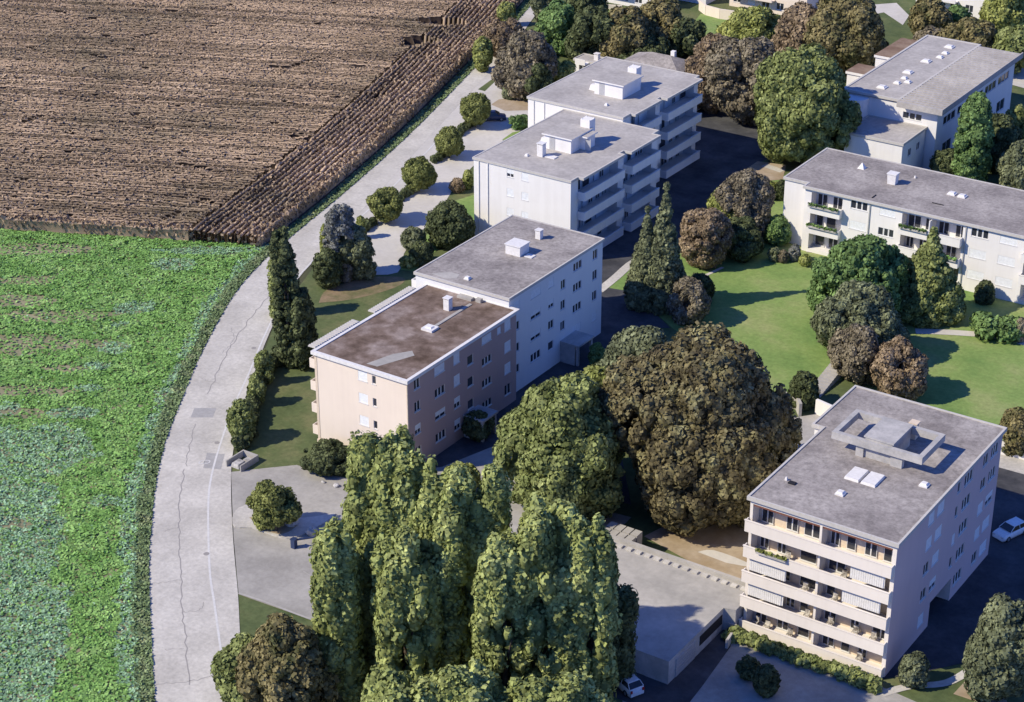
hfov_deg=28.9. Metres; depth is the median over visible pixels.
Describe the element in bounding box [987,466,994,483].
window
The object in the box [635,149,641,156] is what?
window
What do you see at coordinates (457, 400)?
window
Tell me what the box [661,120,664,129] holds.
window
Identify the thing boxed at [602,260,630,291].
footpath
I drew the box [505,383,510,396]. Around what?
window
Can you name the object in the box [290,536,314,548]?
barrier gate
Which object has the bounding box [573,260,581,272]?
window
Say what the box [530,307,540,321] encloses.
window
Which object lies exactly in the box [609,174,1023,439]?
park lawn
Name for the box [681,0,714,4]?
house
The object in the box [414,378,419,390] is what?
window
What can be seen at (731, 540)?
sandy yard
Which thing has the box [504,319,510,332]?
window
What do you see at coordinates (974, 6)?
house
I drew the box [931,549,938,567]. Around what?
window
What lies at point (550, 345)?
window
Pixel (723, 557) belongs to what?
bare ground patch
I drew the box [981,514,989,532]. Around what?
window
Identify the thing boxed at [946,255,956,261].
flower box
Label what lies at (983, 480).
window
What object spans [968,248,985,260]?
window
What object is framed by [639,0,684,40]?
broadleaf tree
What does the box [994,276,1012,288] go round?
window
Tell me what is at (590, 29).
broadleaf tree
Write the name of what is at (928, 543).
window
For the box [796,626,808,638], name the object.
window
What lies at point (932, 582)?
window
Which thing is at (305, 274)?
ground
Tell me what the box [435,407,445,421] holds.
window
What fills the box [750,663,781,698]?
garden shrub
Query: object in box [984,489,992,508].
window
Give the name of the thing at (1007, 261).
window
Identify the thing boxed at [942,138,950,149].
window
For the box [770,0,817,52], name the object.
broadleaf tree
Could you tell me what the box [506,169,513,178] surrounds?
window
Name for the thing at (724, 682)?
entrance road
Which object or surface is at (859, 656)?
balcony chair
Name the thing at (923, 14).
broadleaf tree
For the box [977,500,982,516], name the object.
window
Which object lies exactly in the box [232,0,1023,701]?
estate lawn
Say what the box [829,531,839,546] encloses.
window
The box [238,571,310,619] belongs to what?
kerb
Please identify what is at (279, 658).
broadleaf tree
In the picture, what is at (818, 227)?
flower box
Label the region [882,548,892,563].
window
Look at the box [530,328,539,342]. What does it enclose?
window
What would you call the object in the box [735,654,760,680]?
garden shrub
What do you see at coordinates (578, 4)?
broadleaf tree
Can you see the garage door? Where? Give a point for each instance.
(688, 654)
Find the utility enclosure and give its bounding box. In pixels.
[226,450,258,471]
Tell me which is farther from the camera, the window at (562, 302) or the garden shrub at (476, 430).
the window at (562, 302)
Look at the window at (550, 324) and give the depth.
239.13 m
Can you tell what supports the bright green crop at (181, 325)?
on the green field soil at (37, 246)
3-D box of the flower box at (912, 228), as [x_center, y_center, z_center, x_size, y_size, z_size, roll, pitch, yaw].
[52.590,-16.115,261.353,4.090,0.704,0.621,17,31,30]
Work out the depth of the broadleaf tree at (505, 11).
362.94 m
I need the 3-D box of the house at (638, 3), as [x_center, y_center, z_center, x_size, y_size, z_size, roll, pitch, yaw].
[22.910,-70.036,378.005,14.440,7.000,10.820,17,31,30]
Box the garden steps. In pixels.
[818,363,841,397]
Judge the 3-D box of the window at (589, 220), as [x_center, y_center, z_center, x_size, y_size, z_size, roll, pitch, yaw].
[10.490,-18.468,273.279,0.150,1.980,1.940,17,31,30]
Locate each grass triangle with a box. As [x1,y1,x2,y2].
[400,195,473,270]
[502,130,522,139]
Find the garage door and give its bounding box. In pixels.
[675,641,695,676]
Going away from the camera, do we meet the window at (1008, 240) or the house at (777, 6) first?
the window at (1008, 240)
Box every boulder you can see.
[285,520,298,526]
[305,526,318,536]
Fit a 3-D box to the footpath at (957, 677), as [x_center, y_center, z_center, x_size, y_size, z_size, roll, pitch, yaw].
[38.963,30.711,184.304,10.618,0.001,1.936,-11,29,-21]
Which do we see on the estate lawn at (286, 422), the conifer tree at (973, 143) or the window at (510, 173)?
the conifer tree at (973, 143)
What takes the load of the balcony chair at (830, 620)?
on the apartment building at (885, 500)
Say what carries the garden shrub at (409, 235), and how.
on the grass triangle at (468, 202)
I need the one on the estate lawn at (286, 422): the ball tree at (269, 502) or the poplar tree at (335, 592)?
the poplar tree at (335, 592)
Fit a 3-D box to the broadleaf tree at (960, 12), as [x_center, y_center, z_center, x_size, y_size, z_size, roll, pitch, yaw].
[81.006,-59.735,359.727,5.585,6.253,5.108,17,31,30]
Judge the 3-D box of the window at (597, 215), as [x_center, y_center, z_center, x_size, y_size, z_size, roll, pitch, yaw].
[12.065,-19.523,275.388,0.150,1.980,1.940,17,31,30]
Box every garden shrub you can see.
[225,398,255,437]
[246,370,266,402]
[253,349,274,384]
[299,438,349,476]
[400,226,426,250]
[408,240,433,266]
[444,461,480,487]
[448,177,465,193]
[461,409,495,442]
[462,169,473,189]
[588,342,605,364]
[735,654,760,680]
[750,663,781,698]
[767,247,780,261]
[775,179,784,200]
[777,249,788,263]
[787,370,820,410]
[788,243,800,261]
[798,253,811,266]
[1015,317,1023,342]
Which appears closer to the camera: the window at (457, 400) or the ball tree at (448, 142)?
the window at (457, 400)
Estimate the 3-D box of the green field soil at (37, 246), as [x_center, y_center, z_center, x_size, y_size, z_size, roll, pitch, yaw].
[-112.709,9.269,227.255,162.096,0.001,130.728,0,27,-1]
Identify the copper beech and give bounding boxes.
[598,320,802,536]
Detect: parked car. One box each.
[486,110,505,120]
[618,674,643,697]
[992,517,1023,541]
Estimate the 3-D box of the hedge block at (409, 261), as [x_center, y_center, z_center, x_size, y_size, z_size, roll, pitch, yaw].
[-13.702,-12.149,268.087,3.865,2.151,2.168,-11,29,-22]
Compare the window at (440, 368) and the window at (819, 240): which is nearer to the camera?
the window at (440, 368)
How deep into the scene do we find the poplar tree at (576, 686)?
159.55 m
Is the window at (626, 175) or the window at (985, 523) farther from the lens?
the window at (626, 175)
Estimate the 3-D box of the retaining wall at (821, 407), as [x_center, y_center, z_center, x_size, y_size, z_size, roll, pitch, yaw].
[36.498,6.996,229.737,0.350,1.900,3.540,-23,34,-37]
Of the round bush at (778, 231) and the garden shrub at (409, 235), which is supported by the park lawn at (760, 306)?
the round bush at (778, 231)
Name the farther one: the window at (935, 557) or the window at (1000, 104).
the window at (1000, 104)
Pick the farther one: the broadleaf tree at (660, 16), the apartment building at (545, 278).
the broadleaf tree at (660, 16)
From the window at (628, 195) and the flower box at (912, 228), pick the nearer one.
the flower box at (912, 228)
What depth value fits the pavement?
220.76 m
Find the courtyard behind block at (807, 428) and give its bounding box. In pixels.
[794,414,819,449]
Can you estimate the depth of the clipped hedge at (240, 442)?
228.21 m
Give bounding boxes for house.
[573,52,603,71]
[607,0,650,6]
[624,50,699,110]
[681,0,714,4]
[729,0,818,14]
[916,0,983,18]
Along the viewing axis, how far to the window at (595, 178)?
272.26 m
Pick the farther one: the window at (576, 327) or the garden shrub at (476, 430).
the window at (576, 327)
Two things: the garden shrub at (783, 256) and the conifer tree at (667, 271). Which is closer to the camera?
the conifer tree at (667, 271)
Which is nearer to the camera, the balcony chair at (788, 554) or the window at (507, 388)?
the balcony chair at (788, 554)
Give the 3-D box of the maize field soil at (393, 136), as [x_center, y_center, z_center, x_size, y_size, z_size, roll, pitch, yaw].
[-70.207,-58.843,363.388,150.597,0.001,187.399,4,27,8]
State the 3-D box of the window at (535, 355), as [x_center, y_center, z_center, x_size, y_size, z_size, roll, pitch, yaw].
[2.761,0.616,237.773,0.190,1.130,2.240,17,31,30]
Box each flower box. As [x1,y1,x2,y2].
[755,548,786,562]
[806,222,836,233]
[808,202,838,212]
[898,223,926,233]
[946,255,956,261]
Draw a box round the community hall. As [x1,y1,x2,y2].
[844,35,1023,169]
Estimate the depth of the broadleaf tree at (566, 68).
330.79 m
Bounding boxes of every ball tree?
[245,479,302,530]
[365,186,403,222]
[401,156,437,191]
[434,125,464,157]
[459,92,490,126]
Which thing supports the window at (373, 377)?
in the apartment building at (429, 365)
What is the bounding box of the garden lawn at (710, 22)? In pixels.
[696,14,724,34]
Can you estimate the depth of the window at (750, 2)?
373.46 m
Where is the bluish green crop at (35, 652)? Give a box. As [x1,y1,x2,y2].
[0,233,268,701]
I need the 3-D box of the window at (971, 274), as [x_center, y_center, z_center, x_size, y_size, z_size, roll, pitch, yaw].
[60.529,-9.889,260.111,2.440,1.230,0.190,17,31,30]
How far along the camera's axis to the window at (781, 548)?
187.83 m
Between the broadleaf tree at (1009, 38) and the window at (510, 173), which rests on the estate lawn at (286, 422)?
the broadleaf tree at (1009, 38)
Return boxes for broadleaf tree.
[210,632,254,701]
[235,612,343,701]
[472,36,493,71]
[483,17,525,57]
[490,29,557,99]
[491,370,625,521]
[496,1,516,20]
[501,83,523,99]
[522,62,553,100]
[529,0,560,21]
[534,0,575,56]
[554,59,576,81]
[564,4,615,59]
[565,0,608,12]
[582,364,625,463]
[593,325,668,367]
[594,5,656,57]
[614,32,672,59]
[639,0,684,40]
[667,17,706,58]
[679,207,734,269]
[684,32,723,113]
[703,36,775,126]
[706,188,734,217]
[712,168,776,237]
[715,4,780,39]
[725,215,764,262]
[752,42,861,164]
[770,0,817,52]
[802,0,888,78]
[806,233,910,312]
[809,279,910,347]
[907,0,952,34]
[912,25,941,40]
[938,16,997,47]
[948,4,972,22]
[962,592,1023,701]
[978,0,1023,29]
[989,112,1022,173]
[991,24,1023,73]
[995,139,1023,189]
[1005,103,1023,138]
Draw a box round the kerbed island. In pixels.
[232,505,335,538]
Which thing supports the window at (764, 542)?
in the apartment building at (885, 500)
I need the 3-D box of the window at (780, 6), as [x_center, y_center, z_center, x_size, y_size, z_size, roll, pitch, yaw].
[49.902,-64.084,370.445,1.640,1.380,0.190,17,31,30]
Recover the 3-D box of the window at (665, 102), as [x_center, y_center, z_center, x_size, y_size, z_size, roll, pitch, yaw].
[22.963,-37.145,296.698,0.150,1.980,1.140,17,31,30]
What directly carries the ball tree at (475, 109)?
on the driveway paving
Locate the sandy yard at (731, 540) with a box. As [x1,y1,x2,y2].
[645,523,748,577]
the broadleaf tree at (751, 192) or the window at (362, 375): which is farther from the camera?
the broadleaf tree at (751, 192)
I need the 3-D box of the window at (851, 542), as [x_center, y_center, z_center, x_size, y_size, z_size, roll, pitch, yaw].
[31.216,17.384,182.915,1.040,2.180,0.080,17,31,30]
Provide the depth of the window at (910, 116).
298.33 m
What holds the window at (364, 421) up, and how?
in the apartment building at (429, 365)
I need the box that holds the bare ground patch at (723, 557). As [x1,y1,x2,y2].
[699,550,746,565]
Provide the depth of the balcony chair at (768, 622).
191.47 m
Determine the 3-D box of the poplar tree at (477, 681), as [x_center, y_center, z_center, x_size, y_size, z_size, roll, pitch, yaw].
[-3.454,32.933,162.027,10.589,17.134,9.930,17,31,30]
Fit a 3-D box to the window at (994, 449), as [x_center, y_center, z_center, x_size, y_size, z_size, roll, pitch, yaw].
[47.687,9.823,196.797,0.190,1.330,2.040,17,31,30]
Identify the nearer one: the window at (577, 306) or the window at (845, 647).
the window at (845, 647)
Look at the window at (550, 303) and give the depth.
237.73 m
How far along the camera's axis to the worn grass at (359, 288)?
262.23 m
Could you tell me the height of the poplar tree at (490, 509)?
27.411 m
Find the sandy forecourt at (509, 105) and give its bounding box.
[491,99,527,110]
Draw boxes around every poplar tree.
[308,516,366,701]
[340,423,414,681]
[360,665,441,701]
[369,524,444,683]
[390,439,439,644]
[412,461,485,668]
[424,656,511,701]
[465,464,512,602]
[469,527,536,695]
[507,492,586,683]
[507,668,609,701]
[565,512,622,701]
[612,583,639,686]
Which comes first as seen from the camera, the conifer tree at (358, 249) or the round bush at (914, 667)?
the round bush at (914, 667)
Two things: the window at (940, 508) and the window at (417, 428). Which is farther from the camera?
the window at (417, 428)
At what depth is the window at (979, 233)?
257.49 m
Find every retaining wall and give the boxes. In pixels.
[786,392,801,416]
[815,399,831,415]
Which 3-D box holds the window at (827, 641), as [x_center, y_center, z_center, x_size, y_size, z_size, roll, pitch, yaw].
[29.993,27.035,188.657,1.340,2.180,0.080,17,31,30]
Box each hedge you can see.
[231,345,279,451]
[365,216,377,230]
[399,185,413,200]
[430,152,445,163]
[457,121,473,136]
[721,624,882,695]
[968,310,1023,343]
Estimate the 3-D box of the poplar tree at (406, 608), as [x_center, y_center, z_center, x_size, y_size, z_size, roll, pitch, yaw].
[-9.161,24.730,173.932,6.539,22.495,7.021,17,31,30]
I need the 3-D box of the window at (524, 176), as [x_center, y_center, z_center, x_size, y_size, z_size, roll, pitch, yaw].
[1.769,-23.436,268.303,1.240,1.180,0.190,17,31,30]
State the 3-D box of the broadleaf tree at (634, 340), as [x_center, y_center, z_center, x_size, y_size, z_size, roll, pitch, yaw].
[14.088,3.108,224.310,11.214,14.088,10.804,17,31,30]
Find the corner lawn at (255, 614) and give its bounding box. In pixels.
[240,597,316,635]
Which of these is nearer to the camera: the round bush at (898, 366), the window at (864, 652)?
the window at (864, 652)
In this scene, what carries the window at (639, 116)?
in the apartment building at (665, 102)
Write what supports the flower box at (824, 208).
attached to the apartment building at (978, 224)
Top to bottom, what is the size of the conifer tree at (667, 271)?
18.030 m
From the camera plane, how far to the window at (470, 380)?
224.70 m
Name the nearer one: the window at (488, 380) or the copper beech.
the copper beech
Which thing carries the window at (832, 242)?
in the apartment building at (978, 224)
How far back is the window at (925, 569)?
187.74 m
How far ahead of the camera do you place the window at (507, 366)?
230.81 m
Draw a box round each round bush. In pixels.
[253,521,274,530]
[311,247,343,288]
[424,199,475,249]
[666,276,711,325]
[691,272,715,297]
[762,214,791,246]
[769,180,777,198]
[826,323,880,386]
[869,334,928,400]
[898,651,930,688]
[929,148,955,174]
[973,279,995,305]
[999,406,1023,456]
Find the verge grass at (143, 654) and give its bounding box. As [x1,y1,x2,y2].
[131,0,529,701]
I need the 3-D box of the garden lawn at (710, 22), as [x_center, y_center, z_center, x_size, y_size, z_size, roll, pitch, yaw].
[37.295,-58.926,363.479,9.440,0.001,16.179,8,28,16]
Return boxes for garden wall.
[699,0,733,19]
[1001,440,1023,459]
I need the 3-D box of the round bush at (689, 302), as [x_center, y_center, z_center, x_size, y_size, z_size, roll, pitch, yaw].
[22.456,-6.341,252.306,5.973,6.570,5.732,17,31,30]
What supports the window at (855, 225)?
in the apartment building at (978, 224)
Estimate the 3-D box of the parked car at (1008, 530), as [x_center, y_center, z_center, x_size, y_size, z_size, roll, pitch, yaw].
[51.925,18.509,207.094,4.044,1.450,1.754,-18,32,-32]
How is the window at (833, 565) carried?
in the apartment building at (885, 500)
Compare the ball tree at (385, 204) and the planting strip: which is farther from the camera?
the planting strip
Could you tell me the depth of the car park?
206.45 m
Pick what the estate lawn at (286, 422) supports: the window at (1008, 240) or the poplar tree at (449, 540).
the poplar tree at (449, 540)
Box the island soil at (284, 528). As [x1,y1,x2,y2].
[249,517,295,533]
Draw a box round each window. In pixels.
[357,370,367,382]
[358,392,367,404]
[359,415,368,427]
[371,376,375,385]
[372,398,376,407]
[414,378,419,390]
[414,400,420,413]
[415,423,420,435]
[434,362,444,377]
[434,385,445,399]
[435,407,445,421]
[435,429,445,443]
[453,352,458,365]
[454,373,460,387]
[454,395,460,409]
[454,417,460,431]
[467,354,473,366]
[467,376,473,388]
[468,398,472,410]
[482,332,491,345]
[482,354,491,367]
[482,376,490,389]
[482,397,491,406]
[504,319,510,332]
[504,340,509,354]
[504,361,510,375]
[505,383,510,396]
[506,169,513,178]
[506,188,513,197]
[507,208,513,215]
[514,299,519,308]
[521,173,527,181]
[521,192,528,201]
[522,211,527,217]
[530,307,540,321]
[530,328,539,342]
[530,349,540,363]
[531,285,540,299]
[548,298,553,309]
[548,319,553,330]
[548,340,553,351]
[549,277,553,288]
[560,299,564,311]
[560,321,564,331]
[561,279,565,290]
[572,301,581,314]
[572,321,580,331]
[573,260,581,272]
[573,280,581,293]
[579,220,583,228]
[582,178,589,188]
[584,217,591,224]
[591,310,596,322]
[592,269,596,281]
[592,290,595,301]
[593,173,597,181]
[593,249,596,260]
[595,210,602,218]
[599,169,603,177]
[624,173,627,182]
[626,193,633,199]
[627,154,631,161]
[631,116,634,124]
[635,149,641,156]
[638,114,642,123]
[659,139,665,148]
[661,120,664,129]
[661,159,666,166]
[664,100,667,108]
[680,91,685,99]
[747,0,754,5]
[755,612,766,623]
[759,537,768,549]
[762,1,768,6]
[762,509,773,524]
[776,3,783,10]
[776,542,786,554]
[776,619,788,631]
[785,517,798,532]
[785,597,794,608]
[786,571,790,581]
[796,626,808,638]
[798,602,808,612]
[799,550,816,564]
[799,576,815,590]
[803,522,819,539]
[814,235,824,246]
[816,215,823,225]
[818,193,827,205]
[821,635,833,647]
[824,610,835,622]
[826,217,835,228]
[826,585,835,596]
[827,238,837,248]
[827,559,845,573]
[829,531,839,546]
[833,197,842,209]
[840,642,849,653]
[845,536,855,551]
[849,220,865,231]
[850,619,859,628]
[851,200,867,211]
[856,648,866,659]
[864,542,877,558]
[872,627,884,639]
[877,227,893,238]
[879,207,895,218]
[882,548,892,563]
[903,111,921,121]
[905,236,913,247]
[908,214,921,228]
[917,611,923,628]
[919,239,926,246]
[919,587,925,603]
[922,561,928,577]
[925,218,930,230]
[925,535,931,552]
[928,510,934,527]
[928,575,935,593]
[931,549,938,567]
[934,524,941,542]
[936,499,944,518]
[938,221,949,235]
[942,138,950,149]
[943,110,954,125]
[946,245,956,257]
[952,568,960,587]
[954,225,962,238]
[955,543,963,562]
[958,518,966,537]
[961,493,969,512]
[964,469,972,488]
[966,5,972,12]
[966,269,983,280]
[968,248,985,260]
[970,551,975,566]
[971,228,988,239]
[973,525,979,541]
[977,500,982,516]
[978,538,986,557]
[979,477,985,492]
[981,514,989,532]
[982,453,988,468]
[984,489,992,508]
[985,80,995,94]
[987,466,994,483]
[990,442,997,460]
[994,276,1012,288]
[996,98,1003,112]
[996,255,1014,267]
[998,71,1008,85]
[999,234,1017,246]
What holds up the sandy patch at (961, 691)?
on the estate lawn at (286, 422)
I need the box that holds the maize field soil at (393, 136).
[1,0,523,249]
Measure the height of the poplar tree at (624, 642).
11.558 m
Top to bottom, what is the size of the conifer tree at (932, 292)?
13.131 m
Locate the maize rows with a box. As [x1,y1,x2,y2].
[0,0,522,246]
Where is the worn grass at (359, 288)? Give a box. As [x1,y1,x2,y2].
[319,276,404,302]
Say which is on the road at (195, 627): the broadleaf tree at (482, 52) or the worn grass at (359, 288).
the broadleaf tree at (482, 52)
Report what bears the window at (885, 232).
in the apartment building at (978, 224)
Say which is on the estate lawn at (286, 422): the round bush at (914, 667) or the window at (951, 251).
the round bush at (914, 667)
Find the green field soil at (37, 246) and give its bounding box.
[0,233,259,701]
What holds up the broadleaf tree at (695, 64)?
on the courtyard at (726, 145)
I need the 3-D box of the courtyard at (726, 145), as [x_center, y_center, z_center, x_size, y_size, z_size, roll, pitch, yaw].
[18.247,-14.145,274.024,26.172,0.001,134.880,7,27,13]
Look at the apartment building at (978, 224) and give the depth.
265.82 m
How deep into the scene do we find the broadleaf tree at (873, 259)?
248.06 m
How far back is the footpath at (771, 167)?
300.81 m
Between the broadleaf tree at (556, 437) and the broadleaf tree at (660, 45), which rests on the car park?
the broadleaf tree at (556, 437)
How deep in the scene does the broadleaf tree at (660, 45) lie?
339.67 m
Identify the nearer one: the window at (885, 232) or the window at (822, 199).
the window at (885, 232)
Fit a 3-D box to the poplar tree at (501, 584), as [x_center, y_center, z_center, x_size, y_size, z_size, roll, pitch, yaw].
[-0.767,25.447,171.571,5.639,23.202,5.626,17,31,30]
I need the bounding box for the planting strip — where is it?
[479,80,494,90]
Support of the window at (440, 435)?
in the apartment building at (429, 365)
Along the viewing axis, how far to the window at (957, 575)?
196.99 m
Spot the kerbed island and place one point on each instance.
(241, 516)
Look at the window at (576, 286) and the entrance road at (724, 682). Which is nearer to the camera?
the entrance road at (724, 682)
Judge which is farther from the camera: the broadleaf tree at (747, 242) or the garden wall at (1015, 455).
the broadleaf tree at (747, 242)
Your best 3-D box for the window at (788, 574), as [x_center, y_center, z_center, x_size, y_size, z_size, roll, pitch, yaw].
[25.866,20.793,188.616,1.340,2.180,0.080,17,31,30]
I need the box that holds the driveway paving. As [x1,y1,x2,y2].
[354,71,527,274]
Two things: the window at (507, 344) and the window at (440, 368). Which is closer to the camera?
the window at (440, 368)
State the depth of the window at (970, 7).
369.11 m
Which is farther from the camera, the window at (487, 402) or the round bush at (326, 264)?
the round bush at (326, 264)
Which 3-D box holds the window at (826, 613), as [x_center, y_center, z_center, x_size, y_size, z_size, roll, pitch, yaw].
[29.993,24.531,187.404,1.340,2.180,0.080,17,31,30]
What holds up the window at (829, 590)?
in the apartment building at (885, 500)
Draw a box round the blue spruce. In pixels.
[321,203,354,282]
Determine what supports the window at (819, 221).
in the apartment building at (978, 224)
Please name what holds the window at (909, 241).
in the apartment building at (978, 224)
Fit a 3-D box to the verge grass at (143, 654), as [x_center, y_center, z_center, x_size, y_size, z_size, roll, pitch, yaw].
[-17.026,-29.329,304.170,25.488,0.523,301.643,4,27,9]
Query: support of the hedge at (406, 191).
on the estate lawn at (286, 422)
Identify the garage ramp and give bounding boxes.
[613,630,730,701]
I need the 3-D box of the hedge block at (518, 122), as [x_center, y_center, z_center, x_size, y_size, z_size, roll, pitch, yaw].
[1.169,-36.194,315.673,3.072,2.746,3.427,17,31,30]
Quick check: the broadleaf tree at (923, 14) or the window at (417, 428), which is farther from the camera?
the broadleaf tree at (923, 14)
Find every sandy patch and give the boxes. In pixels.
[745,161,785,179]
[954,682,1006,701]
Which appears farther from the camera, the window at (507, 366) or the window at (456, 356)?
the window at (507, 366)
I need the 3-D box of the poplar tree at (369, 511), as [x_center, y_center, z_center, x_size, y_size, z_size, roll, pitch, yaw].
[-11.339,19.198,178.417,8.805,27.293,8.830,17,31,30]
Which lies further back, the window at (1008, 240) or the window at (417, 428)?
the window at (1008, 240)
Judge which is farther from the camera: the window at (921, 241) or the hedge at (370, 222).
the hedge at (370, 222)
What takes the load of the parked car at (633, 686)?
on the garage ramp
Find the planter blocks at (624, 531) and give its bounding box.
[605,521,641,543]
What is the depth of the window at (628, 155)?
278.89 m
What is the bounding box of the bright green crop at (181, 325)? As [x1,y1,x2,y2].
[0,228,261,701]
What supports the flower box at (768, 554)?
attached to the apartment building at (885, 500)
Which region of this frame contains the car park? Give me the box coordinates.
[231,445,630,617]
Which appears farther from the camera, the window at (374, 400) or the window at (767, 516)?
the window at (374, 400)
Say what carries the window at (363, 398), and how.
in the apartment building at (429, 365)
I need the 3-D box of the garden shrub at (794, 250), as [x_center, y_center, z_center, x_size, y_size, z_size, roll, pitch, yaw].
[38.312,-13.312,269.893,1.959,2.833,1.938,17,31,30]
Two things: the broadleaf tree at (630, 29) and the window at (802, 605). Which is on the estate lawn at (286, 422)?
the broadleaf tree at (630, 29)
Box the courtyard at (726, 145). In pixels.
[434,109,766,504]
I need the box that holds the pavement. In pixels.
[999,454,1023,473]
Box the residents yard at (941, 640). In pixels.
[882,468,1023,678]
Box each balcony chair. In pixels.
[752,615,759,624]
[764,619,770,628]
[785,550,790,558]
[786,627,792,635]
[801,581,807,590]
[803,607,809,617]
[826,616,832,625]
[831,592,838,601]
[840,568,847,577]
[852,624,858,633]
[855,651,861,660]
[869,630,876,640]
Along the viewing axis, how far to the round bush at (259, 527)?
207.61 m
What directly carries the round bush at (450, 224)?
on the estate lawn at (286, 422)
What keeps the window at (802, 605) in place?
in the apartment building at (885, 500)
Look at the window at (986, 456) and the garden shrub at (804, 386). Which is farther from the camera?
the garden shrub at (804, 386)
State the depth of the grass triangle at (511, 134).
313.98 m
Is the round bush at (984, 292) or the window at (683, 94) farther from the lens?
the window at (683, 94)
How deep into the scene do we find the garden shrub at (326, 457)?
217.88 m
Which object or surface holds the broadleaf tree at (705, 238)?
on the park lawn at (760, 306)
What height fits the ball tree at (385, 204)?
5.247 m
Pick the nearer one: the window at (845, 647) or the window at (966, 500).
the window at (845, 647)
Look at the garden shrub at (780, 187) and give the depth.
288.33 m
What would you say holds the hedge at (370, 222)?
on the estate lawn at (286, 422)
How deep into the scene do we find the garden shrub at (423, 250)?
267.61 m
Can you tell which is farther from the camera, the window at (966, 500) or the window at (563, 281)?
the window at (563, 281)
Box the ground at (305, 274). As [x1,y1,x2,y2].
[137,6,534,698]
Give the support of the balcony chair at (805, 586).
on the apartment building at (885, 500)
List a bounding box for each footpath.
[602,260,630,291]
[705,267,723,274]
[762,164,784,171]
[881,670,964,695]
[915,328,1023,344]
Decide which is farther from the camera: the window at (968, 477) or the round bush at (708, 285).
the round bush at (708, 285)
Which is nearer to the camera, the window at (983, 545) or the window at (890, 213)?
the window at (983, 545)
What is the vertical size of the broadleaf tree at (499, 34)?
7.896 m
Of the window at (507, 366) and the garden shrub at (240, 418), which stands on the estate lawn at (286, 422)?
the garden shrub at (240, 418)
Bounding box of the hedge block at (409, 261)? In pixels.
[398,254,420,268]
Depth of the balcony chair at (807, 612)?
188.24 m
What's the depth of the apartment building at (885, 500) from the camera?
188.02 m
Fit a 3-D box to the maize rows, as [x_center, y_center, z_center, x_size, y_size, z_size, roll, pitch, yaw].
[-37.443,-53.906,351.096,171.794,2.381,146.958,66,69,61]
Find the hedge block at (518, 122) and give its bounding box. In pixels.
[508,114,527,130]
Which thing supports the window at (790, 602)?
in the apartment building at (885, 500)
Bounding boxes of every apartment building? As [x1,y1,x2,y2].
[308,283,519,461]
[411,214,604,391]
[472,109,660,247]
[527,56,702,182]
[738,385,1006,677]
[783,148,1023,304]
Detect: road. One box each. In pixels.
[149,7,533,701]
[622,642,914,701]
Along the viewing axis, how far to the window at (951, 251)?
262.44 m
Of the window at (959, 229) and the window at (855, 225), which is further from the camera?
the window at (855, 225)
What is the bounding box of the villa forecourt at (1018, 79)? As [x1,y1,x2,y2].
[1012,68,1023,87]
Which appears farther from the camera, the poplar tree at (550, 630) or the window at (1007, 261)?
the window at (1007, 261)
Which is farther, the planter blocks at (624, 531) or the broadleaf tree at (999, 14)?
the broadleaf tree at (999, 14)
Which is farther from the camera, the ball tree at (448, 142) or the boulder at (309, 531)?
the ball tree at (448, 142)
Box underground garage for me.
[510,504,744,683]
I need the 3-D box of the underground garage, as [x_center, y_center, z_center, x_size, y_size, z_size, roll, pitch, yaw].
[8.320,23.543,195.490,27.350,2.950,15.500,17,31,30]
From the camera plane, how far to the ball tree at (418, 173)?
290.14 m
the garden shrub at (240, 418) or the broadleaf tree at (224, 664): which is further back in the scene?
the garden shrub at (240, 418)
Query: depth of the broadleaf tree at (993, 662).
178.50 m
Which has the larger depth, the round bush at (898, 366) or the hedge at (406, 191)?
the hedge at (406, 191)
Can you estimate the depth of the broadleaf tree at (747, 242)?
268.64 m
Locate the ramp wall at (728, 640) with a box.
[724,622,736,648]
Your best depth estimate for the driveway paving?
297.22 m
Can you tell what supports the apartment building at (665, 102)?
on the courtyard at (726, 145)
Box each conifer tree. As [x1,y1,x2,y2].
[266,259,286,318]
[268,225,299,368]
[282,287,318,370]
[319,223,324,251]
[338,223,377,279]
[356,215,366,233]
[623,205,656,312]
[641,181,686,315]
[898,226,966,328]
[950,91,994,181]
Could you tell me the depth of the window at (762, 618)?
192.38 m
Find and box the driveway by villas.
[875,3,908,24]
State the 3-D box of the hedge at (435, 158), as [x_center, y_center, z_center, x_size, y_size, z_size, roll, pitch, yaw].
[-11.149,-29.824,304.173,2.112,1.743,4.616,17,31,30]
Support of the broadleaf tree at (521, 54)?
on the estate lawn at (286, 422)
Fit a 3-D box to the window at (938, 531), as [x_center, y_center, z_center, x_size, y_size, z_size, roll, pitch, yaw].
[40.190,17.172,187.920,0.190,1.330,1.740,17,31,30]
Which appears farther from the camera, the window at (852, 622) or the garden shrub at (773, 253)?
the garden shrub at (773, 253)
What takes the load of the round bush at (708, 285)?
on the park lawn at (760, 306)
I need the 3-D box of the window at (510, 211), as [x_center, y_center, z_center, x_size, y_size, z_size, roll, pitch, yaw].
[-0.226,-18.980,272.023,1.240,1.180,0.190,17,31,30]
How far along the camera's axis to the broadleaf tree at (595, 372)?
213.56 m
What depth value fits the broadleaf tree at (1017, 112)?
308.69 m
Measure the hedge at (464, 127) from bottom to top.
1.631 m
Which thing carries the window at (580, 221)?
in the apartment building at (583, 173)
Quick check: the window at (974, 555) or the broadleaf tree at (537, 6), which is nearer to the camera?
the window at (974, 555)

